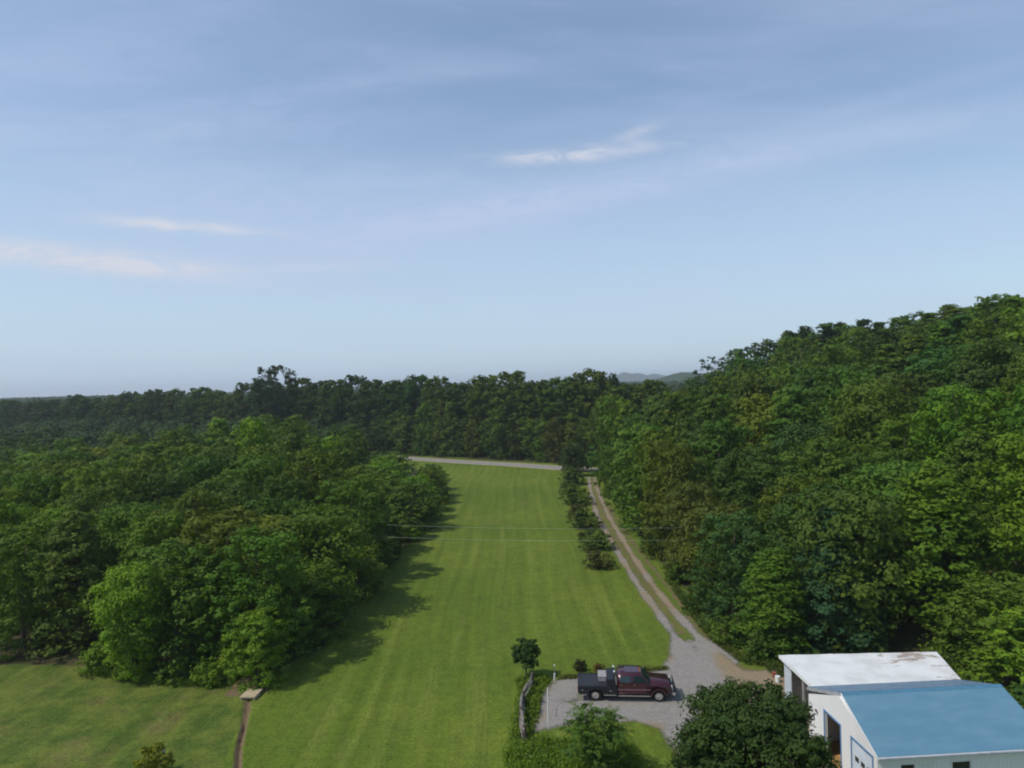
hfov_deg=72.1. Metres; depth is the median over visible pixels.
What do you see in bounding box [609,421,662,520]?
hillside tree
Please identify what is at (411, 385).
roadside tree
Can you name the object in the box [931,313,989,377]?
hillside tree
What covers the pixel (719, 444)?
hillside tree
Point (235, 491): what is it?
thicket tree
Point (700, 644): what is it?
driveway
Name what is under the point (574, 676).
dry grass
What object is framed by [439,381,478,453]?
roadside tree
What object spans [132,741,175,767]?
yellowing sapling
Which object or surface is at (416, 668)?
ground
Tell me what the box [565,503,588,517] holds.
shrub
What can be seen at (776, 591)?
hillside tree
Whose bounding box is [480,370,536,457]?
roadside tree
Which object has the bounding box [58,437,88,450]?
thicket tree
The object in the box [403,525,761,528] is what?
overhead wire
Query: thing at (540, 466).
road
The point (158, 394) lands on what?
roadside tree
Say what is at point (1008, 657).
sumac tree
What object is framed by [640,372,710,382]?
hills
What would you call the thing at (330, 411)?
roadside tree
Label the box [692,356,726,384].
tree
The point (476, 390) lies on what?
roadside tree
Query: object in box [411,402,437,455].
roadside tree
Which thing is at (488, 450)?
roadside tree
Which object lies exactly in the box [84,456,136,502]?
thicket tree
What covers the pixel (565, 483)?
shrub
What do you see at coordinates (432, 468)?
thicket tree
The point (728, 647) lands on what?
undergrowth
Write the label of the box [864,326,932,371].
hillside tree
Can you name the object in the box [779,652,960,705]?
open shed
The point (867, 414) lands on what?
hillside tree
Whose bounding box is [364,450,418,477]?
thicket tree
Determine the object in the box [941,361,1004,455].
hillside tree
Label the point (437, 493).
thicket tree
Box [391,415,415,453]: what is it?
roadside tree
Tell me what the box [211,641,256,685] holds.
shrub
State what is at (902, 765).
window
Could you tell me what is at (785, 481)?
hillside tree
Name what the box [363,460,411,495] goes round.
thicket tree
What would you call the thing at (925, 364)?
hillside tree
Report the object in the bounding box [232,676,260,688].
soil mound
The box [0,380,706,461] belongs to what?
distant woods
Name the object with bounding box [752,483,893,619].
hillside tree
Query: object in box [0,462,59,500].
thicket tree
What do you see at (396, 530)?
thicket tree
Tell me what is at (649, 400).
hillside tree
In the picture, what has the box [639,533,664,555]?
shrub
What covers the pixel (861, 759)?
roll up door
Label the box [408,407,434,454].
roadside tree
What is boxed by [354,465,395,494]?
thicket tree
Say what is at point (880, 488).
hillside tree
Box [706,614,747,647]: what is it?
shrub
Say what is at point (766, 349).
tree
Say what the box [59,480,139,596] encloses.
thicket tree
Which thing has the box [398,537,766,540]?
overhead wire
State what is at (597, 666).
bush
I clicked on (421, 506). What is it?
thicket tree
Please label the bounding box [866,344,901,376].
hillside tree
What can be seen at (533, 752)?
weeds
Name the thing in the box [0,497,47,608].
thicket tree
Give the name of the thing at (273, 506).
thicket tree
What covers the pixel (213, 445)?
thicket tree
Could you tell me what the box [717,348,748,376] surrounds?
tree
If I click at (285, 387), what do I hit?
roadside tree
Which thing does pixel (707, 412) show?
hillside tree
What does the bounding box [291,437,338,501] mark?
thicket tree
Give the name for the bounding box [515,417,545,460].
roadside tree
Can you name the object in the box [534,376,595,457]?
roadside tree
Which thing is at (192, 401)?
roadside tree
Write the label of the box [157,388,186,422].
roadside tree
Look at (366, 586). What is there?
thicket tree
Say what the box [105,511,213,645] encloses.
thicket tree
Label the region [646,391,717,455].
hillside tree
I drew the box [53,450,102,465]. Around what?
thicket tree
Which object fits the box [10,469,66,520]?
thicket tree
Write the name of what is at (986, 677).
sumac sapling
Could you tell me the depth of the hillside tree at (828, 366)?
115.50 m
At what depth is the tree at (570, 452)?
164.31 m
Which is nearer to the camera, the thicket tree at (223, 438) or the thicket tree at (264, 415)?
the thicket tree at (223, 438)
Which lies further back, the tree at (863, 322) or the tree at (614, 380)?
the tree at (614, 380)
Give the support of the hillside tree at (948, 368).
on the ground at (416, 668)
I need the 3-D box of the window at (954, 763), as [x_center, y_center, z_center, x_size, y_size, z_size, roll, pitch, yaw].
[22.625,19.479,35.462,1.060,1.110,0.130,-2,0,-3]
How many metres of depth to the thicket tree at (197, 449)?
100.98 m
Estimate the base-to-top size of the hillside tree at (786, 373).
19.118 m
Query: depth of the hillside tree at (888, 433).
75.16 m
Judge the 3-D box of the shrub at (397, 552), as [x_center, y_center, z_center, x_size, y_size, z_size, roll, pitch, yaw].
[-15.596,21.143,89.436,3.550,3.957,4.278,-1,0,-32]
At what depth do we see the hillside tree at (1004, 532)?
55.34 m
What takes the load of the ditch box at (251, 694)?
on the ground at (416, 668)
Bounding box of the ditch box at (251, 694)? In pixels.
[240,689,262,699]
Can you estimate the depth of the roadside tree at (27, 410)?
339.92 m
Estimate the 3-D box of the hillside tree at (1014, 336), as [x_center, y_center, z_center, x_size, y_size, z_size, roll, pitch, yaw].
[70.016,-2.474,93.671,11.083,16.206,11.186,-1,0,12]
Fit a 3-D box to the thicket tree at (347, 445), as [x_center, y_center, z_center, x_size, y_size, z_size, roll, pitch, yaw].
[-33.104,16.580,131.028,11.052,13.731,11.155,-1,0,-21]
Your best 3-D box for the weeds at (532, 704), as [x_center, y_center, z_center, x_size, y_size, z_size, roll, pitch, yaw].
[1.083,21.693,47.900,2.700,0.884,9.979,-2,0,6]
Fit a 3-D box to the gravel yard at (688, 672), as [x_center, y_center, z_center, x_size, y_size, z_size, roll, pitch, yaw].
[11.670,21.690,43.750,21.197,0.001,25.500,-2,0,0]
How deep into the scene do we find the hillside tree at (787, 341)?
163.66 m
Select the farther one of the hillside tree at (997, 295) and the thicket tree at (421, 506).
the hillside tree at (997, 295)
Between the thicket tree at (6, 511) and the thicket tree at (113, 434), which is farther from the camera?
the thicket tree at (113, 434)
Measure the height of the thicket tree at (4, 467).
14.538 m
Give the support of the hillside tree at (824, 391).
on the ground at (416, 668)
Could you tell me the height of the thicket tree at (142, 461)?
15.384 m
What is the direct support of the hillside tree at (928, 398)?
on the ground at (416, 668)
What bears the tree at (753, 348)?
on the ground at (416, 668)
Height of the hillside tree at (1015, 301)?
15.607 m
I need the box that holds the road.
[360,454,597,471]
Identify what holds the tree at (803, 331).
on the ground at (416, 668)
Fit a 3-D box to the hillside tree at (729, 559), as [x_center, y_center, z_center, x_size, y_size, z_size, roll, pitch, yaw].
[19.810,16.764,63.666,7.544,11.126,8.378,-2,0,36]
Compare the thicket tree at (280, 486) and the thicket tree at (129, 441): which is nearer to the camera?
the thicket tree at (280, 486)
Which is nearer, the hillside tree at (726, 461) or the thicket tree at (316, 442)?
the hillside tree at (726, 461)
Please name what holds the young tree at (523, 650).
on the ground at (416, 668)
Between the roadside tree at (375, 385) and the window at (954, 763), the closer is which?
the window at (954, 763)
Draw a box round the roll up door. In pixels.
[853,740,871,767]
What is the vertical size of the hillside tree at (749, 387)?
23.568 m
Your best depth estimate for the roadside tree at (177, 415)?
296.45 m
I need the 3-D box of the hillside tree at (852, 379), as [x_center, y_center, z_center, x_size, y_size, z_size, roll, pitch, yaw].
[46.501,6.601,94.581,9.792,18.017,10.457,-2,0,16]
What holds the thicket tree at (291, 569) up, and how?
on the ground at (416, 668)
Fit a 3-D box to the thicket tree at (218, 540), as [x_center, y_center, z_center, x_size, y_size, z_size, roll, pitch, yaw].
[-25.399,17.021,61.695,9.975,12.513,11.077,-1,0,-26]
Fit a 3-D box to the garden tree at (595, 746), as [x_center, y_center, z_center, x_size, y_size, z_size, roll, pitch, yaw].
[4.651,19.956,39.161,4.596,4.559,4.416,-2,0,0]
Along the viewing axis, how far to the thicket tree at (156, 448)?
107.00 m
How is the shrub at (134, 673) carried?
on the ground at (416, 668)
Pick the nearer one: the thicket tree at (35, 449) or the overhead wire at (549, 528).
the overhead wire at (549, 528)
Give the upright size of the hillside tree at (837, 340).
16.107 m
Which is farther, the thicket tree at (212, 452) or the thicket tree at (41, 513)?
the thicket tree at (212, 452)
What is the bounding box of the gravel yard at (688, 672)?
[533,653,833,767]
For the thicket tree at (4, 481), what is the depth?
81.88 m
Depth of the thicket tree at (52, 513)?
69.06 m
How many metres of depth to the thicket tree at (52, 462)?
94.77 m
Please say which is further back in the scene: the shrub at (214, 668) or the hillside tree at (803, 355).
the hillside tree at (803, 355)
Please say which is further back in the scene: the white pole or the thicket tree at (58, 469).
the thicket tree at (58, 469)
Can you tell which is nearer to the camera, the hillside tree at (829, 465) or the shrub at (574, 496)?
the hillside tree at (829, 465)
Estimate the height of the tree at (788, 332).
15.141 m
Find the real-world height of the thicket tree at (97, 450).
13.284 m
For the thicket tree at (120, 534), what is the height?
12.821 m
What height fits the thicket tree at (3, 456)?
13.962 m
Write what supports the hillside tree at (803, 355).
on the ground at (416, 668)
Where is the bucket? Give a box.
[775,675,779,682]
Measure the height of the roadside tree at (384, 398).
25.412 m
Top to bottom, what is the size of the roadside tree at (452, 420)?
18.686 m
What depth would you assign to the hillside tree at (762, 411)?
102.58 m
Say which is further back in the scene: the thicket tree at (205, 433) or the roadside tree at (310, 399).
the roadside tree at (310, 399)
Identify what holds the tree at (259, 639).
on the ground at (416, 668)
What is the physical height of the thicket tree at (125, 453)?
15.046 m
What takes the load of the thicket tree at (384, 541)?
on the ground at (416, 668)
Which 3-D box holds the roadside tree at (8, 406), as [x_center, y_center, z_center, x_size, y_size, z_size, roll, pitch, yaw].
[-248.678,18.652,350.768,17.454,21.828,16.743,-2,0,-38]
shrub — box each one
[73,641,122,674]
[110,649,163,681]
[152,650,198,685]
[189,656,235,689]
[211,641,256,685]
[379,535,403,562]
[398,519,426,542]
[417,500,441,521]
[433,486,450,496]
[557,480,580,494]
[557,484,593,505]
[558,466,585,484]
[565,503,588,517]
[565,508,603,530]
[577,530,595,541]
[577,530,615,551]
[581,549,615,571]
[600,483,613,497]
[617,509,639,526]
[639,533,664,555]
[661,559,693,585]
[680,580,718,616]
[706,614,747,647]
[740,627,782,665]
[771,624,815,654]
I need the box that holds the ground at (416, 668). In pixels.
[0,402,1023,767]
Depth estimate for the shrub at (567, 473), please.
150.68 m
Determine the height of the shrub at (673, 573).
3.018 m
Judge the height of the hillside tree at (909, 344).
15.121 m
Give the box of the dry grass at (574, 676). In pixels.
[557,664,668,679]
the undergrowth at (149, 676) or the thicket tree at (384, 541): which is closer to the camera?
the undergrowth at (149, 676)
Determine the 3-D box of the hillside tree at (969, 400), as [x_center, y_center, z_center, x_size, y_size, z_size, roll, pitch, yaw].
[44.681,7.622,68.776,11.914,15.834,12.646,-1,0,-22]
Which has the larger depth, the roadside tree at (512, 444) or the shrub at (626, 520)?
the roadside tree at (512, 444)
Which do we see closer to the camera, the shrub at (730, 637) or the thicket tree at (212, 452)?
the shrub at (730, 637)
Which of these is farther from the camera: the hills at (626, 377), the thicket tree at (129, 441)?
the hills at (626, 377)
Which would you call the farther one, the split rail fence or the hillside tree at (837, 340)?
the hillside tree at (837, 340)
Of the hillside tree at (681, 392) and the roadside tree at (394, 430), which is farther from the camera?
the roadside tree at (394, 430)
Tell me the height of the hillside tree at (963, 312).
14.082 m
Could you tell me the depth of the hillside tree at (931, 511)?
54.39 m
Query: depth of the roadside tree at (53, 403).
335.62 m
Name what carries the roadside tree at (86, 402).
on the ground at (416, 668)
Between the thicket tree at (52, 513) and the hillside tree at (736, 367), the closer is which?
the thicket tree at (52, 513)
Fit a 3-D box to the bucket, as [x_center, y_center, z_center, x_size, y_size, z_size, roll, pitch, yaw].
[19.154,21.205,50.774,0.399,0.578,0.380,-2,0,0]
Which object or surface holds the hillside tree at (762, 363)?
on the ground at (416, 668)
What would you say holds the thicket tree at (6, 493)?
on the ground at (416, 668)
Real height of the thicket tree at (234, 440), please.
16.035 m
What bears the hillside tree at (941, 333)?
on the ground at (416, 668)
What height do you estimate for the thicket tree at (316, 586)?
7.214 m
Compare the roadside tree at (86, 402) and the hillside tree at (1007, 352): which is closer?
the hillside tree at (1007, 352)
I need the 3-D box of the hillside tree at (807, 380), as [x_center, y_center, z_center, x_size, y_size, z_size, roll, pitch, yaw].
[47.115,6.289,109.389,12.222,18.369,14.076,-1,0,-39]
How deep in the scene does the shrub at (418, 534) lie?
99.73 m
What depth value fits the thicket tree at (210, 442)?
131.96 m
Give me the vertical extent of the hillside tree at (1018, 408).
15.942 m
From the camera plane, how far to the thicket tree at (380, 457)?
140.82 m
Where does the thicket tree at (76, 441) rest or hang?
on the ground at (416, 668)
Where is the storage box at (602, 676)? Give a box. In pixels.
[598,670,606,680]
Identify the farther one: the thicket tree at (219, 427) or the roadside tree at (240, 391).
the roadside tree at (240, 391)
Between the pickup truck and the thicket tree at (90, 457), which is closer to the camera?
the pickup truck
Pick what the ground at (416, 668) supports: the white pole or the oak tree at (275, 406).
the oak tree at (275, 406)
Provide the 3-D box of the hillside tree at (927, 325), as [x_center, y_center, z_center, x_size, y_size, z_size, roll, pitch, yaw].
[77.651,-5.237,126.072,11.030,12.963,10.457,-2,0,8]
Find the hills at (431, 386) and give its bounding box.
[301,383,502,390]
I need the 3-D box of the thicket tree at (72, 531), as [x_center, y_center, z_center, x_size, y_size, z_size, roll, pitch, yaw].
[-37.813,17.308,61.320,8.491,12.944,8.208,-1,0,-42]
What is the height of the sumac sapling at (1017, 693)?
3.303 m
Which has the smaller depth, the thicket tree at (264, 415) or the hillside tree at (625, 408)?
the hillside tree at (625, 408)
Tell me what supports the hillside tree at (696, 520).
on the ground at (416, 668)
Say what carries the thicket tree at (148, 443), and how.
on the ground at (416, 668)
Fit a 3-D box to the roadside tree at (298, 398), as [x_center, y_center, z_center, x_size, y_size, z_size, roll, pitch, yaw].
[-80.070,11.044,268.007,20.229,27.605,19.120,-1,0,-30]
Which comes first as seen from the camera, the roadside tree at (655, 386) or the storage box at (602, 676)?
the storage box at (602, 676)
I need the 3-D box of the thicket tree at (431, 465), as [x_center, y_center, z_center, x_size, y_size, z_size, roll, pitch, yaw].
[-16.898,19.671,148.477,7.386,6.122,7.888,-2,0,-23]
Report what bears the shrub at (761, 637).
on the ground at (416, 668)
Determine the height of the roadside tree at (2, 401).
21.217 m
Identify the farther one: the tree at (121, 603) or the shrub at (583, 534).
the shrub at (583, 534)
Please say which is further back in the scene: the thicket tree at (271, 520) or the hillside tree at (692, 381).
the hillside tree at (692, 381)
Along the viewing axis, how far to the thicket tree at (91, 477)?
80.30 m
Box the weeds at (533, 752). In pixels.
[501,731,648,767]
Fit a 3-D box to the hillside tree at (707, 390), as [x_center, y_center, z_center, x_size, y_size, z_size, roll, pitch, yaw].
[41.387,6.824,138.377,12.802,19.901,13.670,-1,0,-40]
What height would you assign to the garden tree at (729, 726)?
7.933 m
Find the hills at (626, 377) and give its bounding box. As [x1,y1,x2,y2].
[593,372,665,381]
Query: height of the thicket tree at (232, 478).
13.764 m
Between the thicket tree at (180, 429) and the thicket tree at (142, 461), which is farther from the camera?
the thicket tree at (180, 429)
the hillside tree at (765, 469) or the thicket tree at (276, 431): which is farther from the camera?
the thicket tree at (276, 431)
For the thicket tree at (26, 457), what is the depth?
114.07 m
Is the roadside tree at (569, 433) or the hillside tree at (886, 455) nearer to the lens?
the hillside tree at (886, 455)
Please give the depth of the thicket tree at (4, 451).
140.31 m
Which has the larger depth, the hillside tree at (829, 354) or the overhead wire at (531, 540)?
the hillside tree at (829, 354)
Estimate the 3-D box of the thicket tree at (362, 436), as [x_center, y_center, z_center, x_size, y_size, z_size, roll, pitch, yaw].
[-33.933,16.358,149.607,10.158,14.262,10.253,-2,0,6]
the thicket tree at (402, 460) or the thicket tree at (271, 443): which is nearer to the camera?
the thicket tree at (271, 443)
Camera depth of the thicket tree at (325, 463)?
86.80 m
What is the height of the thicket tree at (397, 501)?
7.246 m
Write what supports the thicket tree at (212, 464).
on the ground at (416, 668)
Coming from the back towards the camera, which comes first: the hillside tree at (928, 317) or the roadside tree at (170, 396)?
the roadside tree at (170, 396)
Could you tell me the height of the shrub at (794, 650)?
2.902 m
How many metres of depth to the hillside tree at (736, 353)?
180.27 m
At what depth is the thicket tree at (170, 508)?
74.16 m
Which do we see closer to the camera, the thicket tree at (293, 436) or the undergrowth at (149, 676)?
the undergrowth at (149, 676)
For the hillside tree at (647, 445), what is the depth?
93.61 m
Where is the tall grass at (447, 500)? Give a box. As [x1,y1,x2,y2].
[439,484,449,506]
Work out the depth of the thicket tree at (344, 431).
140.91 m
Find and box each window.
[900,763,915,767]
[951,759,971,767]
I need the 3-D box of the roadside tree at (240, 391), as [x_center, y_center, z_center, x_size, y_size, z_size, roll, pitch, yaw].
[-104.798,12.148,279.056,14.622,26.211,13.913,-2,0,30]
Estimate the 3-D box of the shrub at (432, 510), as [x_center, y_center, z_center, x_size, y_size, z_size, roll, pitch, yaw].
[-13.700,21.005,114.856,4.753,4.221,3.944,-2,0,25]
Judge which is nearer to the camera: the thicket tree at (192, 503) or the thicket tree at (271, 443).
the thicket tree at (192, 503)
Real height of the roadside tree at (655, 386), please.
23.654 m
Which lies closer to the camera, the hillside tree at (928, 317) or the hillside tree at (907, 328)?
the hillside tree at (907, 328)
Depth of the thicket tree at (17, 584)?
60.33 m
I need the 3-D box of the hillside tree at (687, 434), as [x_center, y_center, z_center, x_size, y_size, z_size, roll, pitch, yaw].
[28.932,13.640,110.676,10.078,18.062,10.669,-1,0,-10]
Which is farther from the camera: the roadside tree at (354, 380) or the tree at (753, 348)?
the roadside tree at (354, 380)
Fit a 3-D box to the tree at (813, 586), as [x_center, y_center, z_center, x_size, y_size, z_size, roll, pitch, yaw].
[25.699,16.556,56.677,9.968,13.409,8.840,-1,0,3]
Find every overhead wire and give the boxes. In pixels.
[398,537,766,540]
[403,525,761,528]
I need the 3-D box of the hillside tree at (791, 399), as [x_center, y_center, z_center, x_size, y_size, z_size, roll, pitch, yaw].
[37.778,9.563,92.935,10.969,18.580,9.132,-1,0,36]
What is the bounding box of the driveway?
[587,477,738,664]
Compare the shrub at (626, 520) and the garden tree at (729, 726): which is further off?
the shrub at (626, 520)
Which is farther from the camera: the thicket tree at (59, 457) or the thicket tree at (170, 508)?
the thicket tree at (59, 457)
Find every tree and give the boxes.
[0,400,14,420]
[0,400,21,424]
[0,448,17,463]
[0,451,18,463]
[0,462,27,486]
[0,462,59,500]
[0,475,29,501]
[0,486,36,549]
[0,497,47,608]
[0,517,72,660]
[10,452,44,473]
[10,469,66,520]
[12,444,55,460]
[15,503,65,603]
[16,400,55,424]
[20,445,91,481]
[20,509,121,659]
[24,459,77,477]
[24,459,108,506]
[26,505,107,618]
[28,399,66,422]
[46,463,133,523]
[52,436,92,455]
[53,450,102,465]
[58,394,89,422]
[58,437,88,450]
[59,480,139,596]
[66,446,114,468]
[69,397,101,422]
[78,560,172,681]
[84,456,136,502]
[86,500,169,600]
[96,445,139,468]
[98,394,136,424]
[98,539,238,671]
[99,447,143,462]
[101,430,144,459]
[101,433,145,453]
[104,467,170,514]
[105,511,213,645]
[112,391,142,425]
[120,466,190,523]
[123,441,159,450]
[123,447,190,501]
[124,450,156,501]
[131,504,184,576]
[133,389,173,424]
[143,442,171,472]
[148,487,238,629]
[149,430,208,466]
[151,426,200,446]
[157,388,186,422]
[157,441,192,464]
[157,450,239,503]
[160,444,207,478]
[163,505,281,657]
[166,431,217,450]
[167,397,196,423]
[171,478,269,583]
[177,387,214,427]
[188,524,320,665]
[194,389,229,424]
[196,444,242,477]
[196,470,261,528]
[202,429,234,443]
[204,417,231,443]
[205,441,260,471]
[213,512,306,616]
[217,436,240,449]
[217,436,254,450]
[220,450,298,517]
[220,605,299,693]
[224,417,277,459]
[228,382,261,420]
[233,438,305,496]
[234,413,276,436]
[237,414,275,437]
[243,380,273,419]
[243,495,319,558]
[247,365,302,427]
[249,562,370,651]
[251,472,318,528]
[252,427,288,451]
[261,385,297,418]
[262,413,307,439]
[263,435,290,453]
[272,502,381,620]
[276,445,359,531]
[277,431,311,484]
[279,378,320,422]
[285,425,316,440]
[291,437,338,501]
[297,380,341,422]
[304,434,348,480]
[308,474,394,582]
[309,480,367,522]
[314,379,354,426]
[316,542,392,604]
[323,463,380,527]
[324,423,369,468]
[324,436,364,469]
[332,428,375,463]
[336,374,373,426]
[349,379,398,449]
[353,474,391,511]
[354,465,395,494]
[357,505,415,550]
[360,467,402,513]
[360,531,400,568]
[361,453,408,489]
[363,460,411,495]
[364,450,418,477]
[368,380,419,448]
[370,416,397,452]
[383,410,414,453]
[384,480,442,530]
[385,491,420,541]
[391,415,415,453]
[394,473,440,521]
[396,374,435,451]
[405,477,448,509]
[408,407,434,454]
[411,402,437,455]
[414,463,449,484]
[416,468,448,498]
[418,466,451,493]
[419,375,457,453]
[438,401,461,456]
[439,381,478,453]
[460,374,509,454]
[475,418,505,458]
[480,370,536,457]
[482,407,513,459]
[502,417,526,460]
[510,637,541,675]
[512,379,562,457]
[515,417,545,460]
[529,421,556,462]
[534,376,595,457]
[541,416,566,462]
[556,693,636,767]
[557,448,570,469]
[559,422,581,463]
[559,444,584,475]
[561,368,611,444]
[568,431,591,471]
[583,397,613,476]
[585,393,625,482]
[589,383,647,431]
[590,392,630,490]
[600,410,650,513]
[604,372,627,392]
[604,400,637,503]
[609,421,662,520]
[615,422,668,535]
[626,424,695,547]
[631,379,671,418]
[632,437,712,561]
[640,394,666,419]
[640,400,680,434]
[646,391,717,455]
[653,389,693,436]
[656,478,726,581]
[665,675,843,767]
[666,416,721,511]
[668,496,758,603]
[676,373,720,409]
[680,416,762,512]
[681,509,772,631]
[688,368,738,403]
[688,394,737,490]
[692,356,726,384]
[700,446,791,564]
[710,374,744,447]
[711,392,745,458]
[715,454,805,574]
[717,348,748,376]
[722,545,824,658]
[723,348,763,372]
[725,362,786,458]
[726,357,767,397]
[726,358,752,392]
[732,390,808,500]
[741,341,769,365]
[750,472,831,582]
[752,361,802,387]
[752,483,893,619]
[759,387,825,477]
[760,338,779,371]
[762,420,846,476]
[766,335,808,375]
[767,337,822,376]
[768,365,839,442]
[772,330,801,373]
[775,433,869,528]
[776,506,896,653]
[777,486,934,653]
[793,325,814,362]
[795,345,845,402]
[795,362,860,440]
[801,343,870,397]
[802,364,856,422]
[807,322,853,356]
[814,321,853,362]
[816,367,881,452]
[820,323,873,365]
[821,378,920,483]
[825,446,920,575]
[828,362,902,405]
[836,457,964,591]
[838,326,880,376]
[853,318,880,363]
[857,412,947,497]
[863,377,919,444]
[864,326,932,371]
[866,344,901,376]
[871,322,894,344]
[871,460,1005,659]
[877,371,946,458]
[878,333,925,403]
[883,315,923,355]
[894,310,927,355]
[895,326,939,362]
[896,346,960,398]
[898,385,976,459]
[906,381,1022,521]
[913,312,937,351]
[918,570,1023,690]
[921,320,960,355]
[924,320,960,377]
[927,303,964,347]
[930,343,1003,388]
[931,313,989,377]
[938,428,1022,557]
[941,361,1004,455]
[946,313,1023,382]
[949,338,1023,421]
[956,306,978,315]
[961,431,1023,585]
[962,308,1001,339]
[965,295,1009,343]
[967,293,1009,313]
[967,603,1023,683]
[985,353,1023,469]
[989,295,1023,340]
[990,382,1023,519]
[991,307,1023,377]
[992,306,1023,337]
[998,362,1023,422]
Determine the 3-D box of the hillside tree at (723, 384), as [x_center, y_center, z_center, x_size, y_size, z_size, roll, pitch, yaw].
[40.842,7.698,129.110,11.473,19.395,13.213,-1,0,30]
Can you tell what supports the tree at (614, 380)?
on the ground at (416, 668)
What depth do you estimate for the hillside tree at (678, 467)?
84.69 m
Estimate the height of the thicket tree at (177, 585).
10.806 m
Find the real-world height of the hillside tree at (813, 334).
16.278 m
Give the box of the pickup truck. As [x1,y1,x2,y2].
[577,663,676,701]
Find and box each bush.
[572,658,587,672]
[592,662,605,670]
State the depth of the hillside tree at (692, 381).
153.27 m
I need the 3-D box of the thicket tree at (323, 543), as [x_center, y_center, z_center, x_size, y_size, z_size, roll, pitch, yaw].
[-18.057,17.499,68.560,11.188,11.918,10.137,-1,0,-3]
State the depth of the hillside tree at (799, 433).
86.41 m
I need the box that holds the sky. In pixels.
[0,0,1023,397]
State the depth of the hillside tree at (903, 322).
151.04 m
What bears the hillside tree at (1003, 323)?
on the ground at (416, 668)
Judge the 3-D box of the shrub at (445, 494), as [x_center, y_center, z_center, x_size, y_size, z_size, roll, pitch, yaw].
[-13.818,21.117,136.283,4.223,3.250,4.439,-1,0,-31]
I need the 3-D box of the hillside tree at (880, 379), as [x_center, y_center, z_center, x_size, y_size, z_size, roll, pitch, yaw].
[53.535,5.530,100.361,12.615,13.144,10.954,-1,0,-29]
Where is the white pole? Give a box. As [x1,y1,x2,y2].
[547,687,548,727]
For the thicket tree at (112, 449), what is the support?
on the ground at (416, 668)
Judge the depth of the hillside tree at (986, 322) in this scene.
125.59 m
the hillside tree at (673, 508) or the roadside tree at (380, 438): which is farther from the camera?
the roadside tree at (380, 438)
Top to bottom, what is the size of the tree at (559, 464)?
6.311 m
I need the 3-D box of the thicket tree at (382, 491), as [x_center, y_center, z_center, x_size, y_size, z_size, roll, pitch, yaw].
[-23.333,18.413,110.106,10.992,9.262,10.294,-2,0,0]
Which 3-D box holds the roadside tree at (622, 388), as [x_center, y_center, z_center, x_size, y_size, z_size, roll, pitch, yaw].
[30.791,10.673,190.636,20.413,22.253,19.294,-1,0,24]
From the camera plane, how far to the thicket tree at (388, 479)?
117.33 m
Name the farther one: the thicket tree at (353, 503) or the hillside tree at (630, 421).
the hillside tree at (630, 421)
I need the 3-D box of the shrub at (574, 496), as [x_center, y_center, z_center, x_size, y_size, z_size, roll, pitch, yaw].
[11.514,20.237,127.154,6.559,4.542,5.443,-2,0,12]
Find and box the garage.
[807,679,1023,767]
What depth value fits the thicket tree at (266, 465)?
87.35 m
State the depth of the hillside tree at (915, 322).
179.35 m
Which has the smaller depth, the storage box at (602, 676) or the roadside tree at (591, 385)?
the storage box at (602, 676)
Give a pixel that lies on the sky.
(194, 193)
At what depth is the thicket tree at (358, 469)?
102.92 m
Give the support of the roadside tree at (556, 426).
on the ground at (416, 668)
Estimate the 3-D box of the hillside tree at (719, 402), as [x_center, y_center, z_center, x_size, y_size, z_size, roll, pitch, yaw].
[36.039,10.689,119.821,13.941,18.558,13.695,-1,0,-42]
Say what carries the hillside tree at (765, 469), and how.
on the ground at (416, 668)
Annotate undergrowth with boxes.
[82,656,266,687]
[670,582,774,665]
[764,655,783,676]
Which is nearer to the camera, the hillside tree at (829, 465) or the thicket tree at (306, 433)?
the hillside tree at (829, 465)
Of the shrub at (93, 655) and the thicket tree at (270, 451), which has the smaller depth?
the shrub at (93, 655)
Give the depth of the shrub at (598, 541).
91.80 m
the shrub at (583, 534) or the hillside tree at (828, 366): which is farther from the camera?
the hillside tree at (828, 366)
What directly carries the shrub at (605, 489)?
on the ground at (416, 668)
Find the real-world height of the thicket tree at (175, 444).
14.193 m
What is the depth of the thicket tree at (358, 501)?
80.57 m
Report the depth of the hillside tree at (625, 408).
126.66 m
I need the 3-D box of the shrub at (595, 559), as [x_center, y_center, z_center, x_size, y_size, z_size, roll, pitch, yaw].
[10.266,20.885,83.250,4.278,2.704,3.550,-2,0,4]
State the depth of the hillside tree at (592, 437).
152.63 m
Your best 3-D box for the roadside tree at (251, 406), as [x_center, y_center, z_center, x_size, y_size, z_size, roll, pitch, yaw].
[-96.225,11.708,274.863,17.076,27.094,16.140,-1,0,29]
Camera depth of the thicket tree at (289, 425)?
130.28 m
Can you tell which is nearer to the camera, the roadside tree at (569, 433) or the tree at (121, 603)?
the tree at (121, 603)
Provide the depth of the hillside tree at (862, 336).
139.18 m
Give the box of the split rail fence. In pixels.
[519,672,533,742]
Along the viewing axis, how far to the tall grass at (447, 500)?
130.46 m
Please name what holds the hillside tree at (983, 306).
on the ground at (416, 668)
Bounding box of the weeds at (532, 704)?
[506,672,550,741]
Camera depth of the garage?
37.23 m
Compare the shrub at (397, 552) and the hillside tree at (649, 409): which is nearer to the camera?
the shrub at (397, 552)
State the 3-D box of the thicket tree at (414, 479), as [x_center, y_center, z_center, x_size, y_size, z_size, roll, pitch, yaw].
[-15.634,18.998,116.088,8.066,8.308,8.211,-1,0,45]
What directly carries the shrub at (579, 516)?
on the ground at (416, 668)
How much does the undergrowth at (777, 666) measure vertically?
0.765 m
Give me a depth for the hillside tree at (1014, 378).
79.02 m
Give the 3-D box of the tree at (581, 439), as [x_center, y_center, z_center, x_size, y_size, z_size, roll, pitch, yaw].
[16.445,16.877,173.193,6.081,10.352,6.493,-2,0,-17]
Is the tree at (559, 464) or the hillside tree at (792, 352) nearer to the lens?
the hillside tree at (792, 352)
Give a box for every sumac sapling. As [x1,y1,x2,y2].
[958,657,1005,687]
[1004,681,1023,708]

